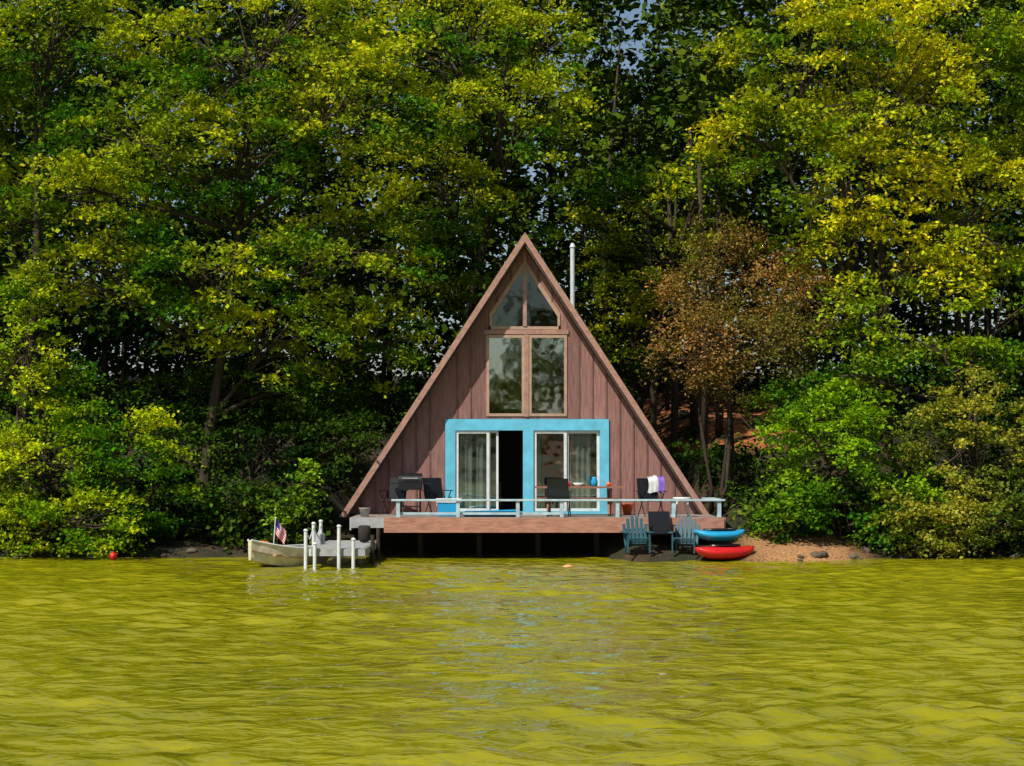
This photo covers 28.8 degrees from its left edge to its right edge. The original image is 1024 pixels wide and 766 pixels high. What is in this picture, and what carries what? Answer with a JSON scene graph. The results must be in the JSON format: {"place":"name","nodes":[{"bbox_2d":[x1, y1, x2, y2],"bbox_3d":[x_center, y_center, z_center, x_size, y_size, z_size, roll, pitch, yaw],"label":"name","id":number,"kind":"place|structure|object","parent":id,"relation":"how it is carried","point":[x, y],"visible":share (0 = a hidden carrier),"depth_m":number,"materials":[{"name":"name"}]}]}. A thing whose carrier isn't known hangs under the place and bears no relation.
{"place":"outdoors","nodes":[
{"label":"outdoors","id":0,"kind":"place"},
{"bbox_2d":[0,553,1023,765],"bbox_3d":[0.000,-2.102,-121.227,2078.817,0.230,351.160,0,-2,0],"label":"lake water","id":1,"kind":"structure","parent":0,"point":[484,660],"depth_m":24.49,"materials":[{"name":"liquid"}]},
{"bbox_2d":[109,551,116,559],"bbox_3d":[-9.841,4.262,49.274,0.197,0.225,0.192,0,-2,0],"label":"marker buoy","id":2,"kind":"object","parent":1,"relation":"on","point":[113,555],"visible":1,"depth_m":49.21,"materials":[{"name":"red plastic"}]},
{"bbox_2d":[247,533,328,566],"bbox_3d":[-5.315,4.079,47.047,1.046,0.980,2.680,-1,-3,33],"label":"fishing boat","id":3,"kind":"object","parent":1,"relation":"on","point":[266,553],"visible":0.68,"depth_m":46.37,"materials":[{"name":"white paint"}]},
{"bbox_2d":[273,516,285,543],"bbox_3d":[-5.453,3.605,46.797,0.322,0.952,0.080,0,-2,0],"label":"national flag","id":4,"kind":"object","parent":3,"relation":"attached to","point":[279,531],"visible":1,"depth_m":46.80,"materials":[{"name":"multicoloured fabric"}]},
{"bbox_2d":[303,520,379,568],"bbox_3d":[-4.015,4.268,47.788,1.525,1.900,4.591,0,-2,0],"label":"dock","id":5,"kind":"object","parent":1,"relation":"in","point":[352,547],"visible":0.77,"depth_m":45.67,"materials":[{"name":"white paint"}]},
{"bbox_2d":[358,525,370,542],"bbox_3d":[-3.600,3.682,48.695,0.300,0.420,0.292,0,-2,0],"label":"trash bucket","id":6,"kind":"object","parent":5,"relation":"on","point":[364,533],"visible":1,"depth_m":48.58,"materials":[{"name":"grey plastic"}]},
{"bbox_2d":[0,358,1023,561],"bbox_3d":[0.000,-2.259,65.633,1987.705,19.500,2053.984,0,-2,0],"label":"ground","id":7,"kind":"structure","parent":0,"point":[611,545],"depth_m":53.66,"materials":[{"name":"soil"}]},
{"bbox_2d":[0,0,177,525],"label":"maple tree","id":8,"kind":"object","parent":7,"relation":"on","point":[8,59],"visible":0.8,"depth_m":55.30,"materials":[{"name":"green plant"}]},
{"bbox_2d":[0,269,225,559],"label":"shoreline bush","id":9,"kind":"object","parent":7,"relation":"on","point":[35,512],"visible":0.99,"depth_m":50.82,"materials":[{"name":"green plant"}]},
{"bbox_2d":[0,0,466,535],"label":"maple tree","id":10,"kind":"object","parent":7,"relation":"on","point":[138,174],"visible":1,"depth_m":53.10,"materials":[{"name":"green plant"}]},
{"bbox_2d":[108,353,416,540],"bbox_3d":[-6.326,1.720,53.810,9.092,5.293,5.430,1,-2,-23],"label":"shoreline bush","id":11,"kind":"object","parent":7,"relation":"on","point":[350,418],"visible":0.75,"depth_m":53.55,"materials":[{"name":"green plant"}]},
{"bbox_2d":[255,458,327,543],"bbox_3d":[-5.780,3.132,51.495,2.093,2.439,1.415,0,-2,0],"label":"sapling","id":12,"kind":"object","parent":7,"relation":"on","point":[308,463],"visible":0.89,"depth_m":51.38,"materials":[{"name":"green plant"}]},
{"bbox_2d":[320,0,608,327],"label":"oak tree","id":13,"kind":"object","parent":7,"relation":"on","point":[468,86],"visible":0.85,"depth_m":58.37,"materials":[{"name":"green plant"}]},
{"bbox_2d":[0,0,1023,487],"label":"background forest","id":14,"kind":"object","parent":7,"relation":"on","point":[676,104],"visible":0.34,"depth_m":69.55,"materials":[{"name":"green plant"}]},
{"bbox_2d":[0,348,1023,557],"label":"undergrowth","id":15,"kind":"object","parent":7,"relation":"on","point":[750,507],"visible":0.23,"depth_m":54.53,"materials":[{"name":"green plant"}]},
{"bbox_2d":[14,547,1023,560],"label":"shore rocks","id":16,"kind":"object","parent":7,"relation":"on","point":[820,554],"visible":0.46,"depth_m":50.48,"materials":[{"name":"stone"}]},
{"bbox_2d":[339,233,708,548],"bbox_3d":[0.340,0.700,57.455,9.732,9.164,10.120,0,-2,0],"label":"frame cabin","id":17,"kind":"object","parent":7,"relation":"on","point":[524,392],"visible":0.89,"depth_m":53.01,"materials":[{"name":"brown wood"}]},
{"bbox_2d":[484,250,567,416],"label":"window frames","id":18,"kind":"structure","parent":17,"relation":"in","point":[526,339],"depth_m":53.05,"materials":[{"name":"brown wood"}]},
{"bbox_2d":[350,514,725,556],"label":"wooden deck","id":19,"kind":"structure","parent":7,"relation":"on","point":[537,525],"depth_m":49.88,"materials":[{"name":"brown wood"}]},
{"bbox_2d":[359,508,369,516],"bbox_3d":[-3.717,3.262,50.413,0.320,0.220,0.320,0,-2,0],"label":"flower pot","id":20,"kind":"object","parent":19,"relation":"on","point":[364,512],"visible":1,"depth_m":50.31,"materials":[{"name":"grey ceramic"}]},
{"bbox_2d":[377,478,408,514],"bbox_3d":[-3.091,2.958,52.059,0.640,0.968,0.634,-1,-2,23],"label":"camp chair","id":21,"kind":"object","parent":19,"relation":"on","point":[393,491],"visible":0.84,"depth_m":52.29,"materials":[{"name":"black fabric"}]},
{"bbox_2d":[390,473,430,511],"bbox_3d":[-2.642,2.893,52.022,1.040,1.080,0.552,0,-2,0],"label":"barbecue grill","id":22,"kind":"object","parent":19,"relation":"on","point":[410,481],"visible":0.79,"depth_m":51.82,"materials":[{"name":"black metal"}]},
{"bbox_2d":[422,478,452,511],"bbox_3d":[-1.960,2.962,52.157,0.640,0.968,0.634,1,-2,-29],"label":"camp chair","id":23,"kind":"object","parent":19,"relation":"on","point":[433,490],"visible":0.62,"depth_m":52.37,"materials":[{"name":"black fabric"}]},
{"bbox_2d":[436,498,461,515],"bbox_3d":[-1.619,3.174,51.191,0.668,0.455,0.390,0,-2,0],"label":"cooler","id":24,"kind":"object","parent":19,"relation":"on","point":[446,506],"visible":0.77,"depth_m":51.02,"materials":[{"name":"plastic"}]},
{"bbox_2d":[464,509,515,516],"bbox_3d":[-0.516,3.292,50.541,1.433,0.180,0.400,0,-2,0],"label":"pool float","id":25,"kind":"object","parent":19,"relation":"on","point":[513,510],"visible":0.66,"depth_m":50.38,"materials":[{"name":"plastic"}]},
{"bbox_2d":[391,498,724,516],"bbox_3d":[1.160,3.183,51.241,8.360,0.450,2.550,0,-2,0],"label":"deck railing","id":26,"kind":"object","parent":19,"relation":"on","point":[458,513],"visible":1,"depth_m":50.00,"materials":[{"name":"paint"}]},
{"bbox_2d":[545,479,572,516],"bbox_3d":[1.194,2.904,50.640,0.640,0.968,0.634,0,-2,8],"label":"camp chair","id":27,"kind":"object","parent":19,"relation":"on","point":[557,488],"visible":0.96,"depth_m":50.41,"materials":[{"name":"black fabric"}]},
{"bbox_2d":[535,486,623,515],"bbox_3d":[1.730,3.049,51.596,2.266,0.756,1.650,0,-2,0],"label":"picnic table","id":28,"kind":"object","parent":19,"relation":"on","point":[609,506],"visible":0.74,"depth_m":51.38,"materials":[{"name":"brown wood"}]},
{"bbox_2d":[573,483,584,485],"bbox_3d":[1.730,2.626,51.638,0.320,0.090,0.320,0,-2,0],"label":"serving bowl","id":29,"kind":"object","parent":28,"relation":"on","point":[578,484],"visible":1,"depth_m":51.53,"materials":[{"name":"white ceramic"}]},
{"bbox_2d":[591,477,597,485],"bbox_3d":[2.122,2.545,51.490,0.180,0.240,0.180,0,-2,0],"label":"blue pitcher","id":30,"kind":"object","parent":28,"relation":"on","point":[594,481],"visible":1,"depth_m":51.42,"materials":[{"name":"ceramic"}]},
{"bbox_2d":[621,504,633,513],"bbox_3d":[3.028,3.308,52.412,0.340,0.280,0.340,0,-2,0],"label":"terracotta pot","id":31,"kind":"object","parent":19,"relation":"on","point":[627,508],"visible":1,"depth_m":52.30,"materials":[{"name":"orange ceramic"}]},
{"bbox_2d":[636,478,666,516],"bbox_3d":[3.539,2.916,50.961,0.640,0.968,0.634,1,-2,-17],"label":"camp chair","id":32,"kind":"object","parent":19,"relation":"on","point":[642,487],"visible":0.81,"depth_m":51.16,"materials":[{"name":"black fabric"}]},
{"bbox_2d":[647,475,664,492],"bbox_3d":[3.687,2.594,51.226,0.479,0.463,0.143,0,-2,0],"label":"beach towel","id":33,"kind":"object","parent":32,"relation":"on","point":[656,483],"visible":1,"depth_m":51.18,"materials":[{"name":"white fabric"}]},
{"bbox_2d":[673,497,690,516],"bbox_3d":[4.300,3.135,50.517,0.480,0.488,0.480,0,-2,0],"label":"plastic stool","id":34,"kind":"object","parent":19,"relation":"on","point":[687,507],"visible":0.91,"depth_m":50.36,"materials":[{"name":"white paint"}]},
{"bbox_2d":[620,516,653,552],"bbox_3d":[3.067,3.733,49.179,0.738,0.892,0.828,0,-2,-6],"label":"adirondack chair","id":35,"kind":"object","parent":7,"relation":"on","point":[633,540],"visible":1,"depth_m":49.36,"materials":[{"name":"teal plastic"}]},
{"bbox_2d":[531,146,752,411],"bbox_3d":[4.220,-2.617,62.048,7.290,9.957,7.277,0,-2,0],"label":"oak tree","id":36,"kind":"object","parent":7,"relation":"on","point":[620,237],"visible":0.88,"depth_m":62.22,"materials":[{"name":"green plant"}]},
{"bbox_2d":[647,511,675,550],"bbox_3d":[3.692,3.673,49.483,0.640,0.968,0.634,0,-2,-6],"label":"camp chair","id":37,"kind":"object","parent":7,"relation":"on","point":[658,524],"visible":0.88,"depth_m":49.72,"materials":[{"name":"black fabric"}]},
{"bbox_2d":[668,516,699,553],"bbox_3d":[4.279,3.736,49.178,0.738,0.892,0.828,-1,-2,14],"label":"adirondack chair","id":38,"kind":"object","parent":7,"relation":"on","point":[682,538],"visible":0.93,"depth_m":49.36,"materials":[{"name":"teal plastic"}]},
{"bbox_2d":[695,544,753,559],"bbox_3d":[5.194,4.123,48.729,1.700,0.369,0.900,1,-2,-29],"label":"red kayak","id":39,"kind":"object","parent":7,"relation":"on","point":[722,551],"visible":1,"depth_m":48.38,"materials":[{"name":"plastic"}]},
{"bbox_2d":[694,528,744,540],"bbox_3d":[5.094,3.725,48.994,1.285,0.306,0.832,0,-2,0],"label":"blue kayak","id":40,"kind":"object","parent":39,"relation":"on","point":[718,534],"visible":1,"depth_m":48.74,"materials":[{"name":"plastic"}]},
{"bbox_2d":[666,441,825,504],"bbox_3d":[6.364,2.635,55.358,2.869,2.237,7.409,1,-2,-17],"label":"shoreline bush","id":41,"kind":"object","parent":7,"relation":"on","point":[717,453],"visible":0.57,"depth_m":54.97,"materials":[{"name":"green plant"}]},
{"bbox_2d":[631,205,871,514],"bbox_3d":[6.413,-0.569,53.733,6.698,8.654,3.901,-1,-2,19],"label":"smoke bush","id":42,"kind":"object","parent":7,"relation":"on","point":[767,343],"visible":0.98,"depth_m":53.95,"materials":[{"name":"brown plant"}]},
{"bbox_2d":[682,0,1023,513],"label":"ash tree","id":43,"kind":"object","parent":7,"relation":"on","point":[939,261],"visible":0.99,"depth_m":53.39,"materials":[{"name":"green plant"}]},
{"bbox_2d":[740,377,965,555],"bbox_3d":[8.687,2.101,51.110,5.938,4.573,3.242,0,-2,0],"label":"shoreline bush","id":44,"kind":"object","parent":7,"relation":"on","point":[812,492],"visible":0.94,"depth_m":50.89,"materials":[{"name":"green plant"}]},
{"bbox_2d":[737,244,1023,542],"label":"birch tree","id":45,"kind":"object","parent":7,"relation":"on","point":[890,363],"visible":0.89,"depth_m":52.76,"materials":[{"name":"green plant"}]},
{"bbox_2d":[865,361,1023,558],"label":"shoreline bush","id":46,"kind":"object","parent":7,"relation":"on","point":[959,512],"visible":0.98,"depth_m":50.59,"materials":[{"name":"green plant"}]},
{"bbox_2d":[954,0,1023,332],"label":"ash tree","id":47,"kind":"object","parent":7,"relation":"on","point":[1016,138],"visible":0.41,"depth_m":55.77,"materials":[{"name":"green plant"}]},
{"bbox_2d":[0,0,1023,377],"label":"sky","id":48,"kind":"structure","parent":0,"point":[629,16],"materials":[{"name":"blue"}]}
]}

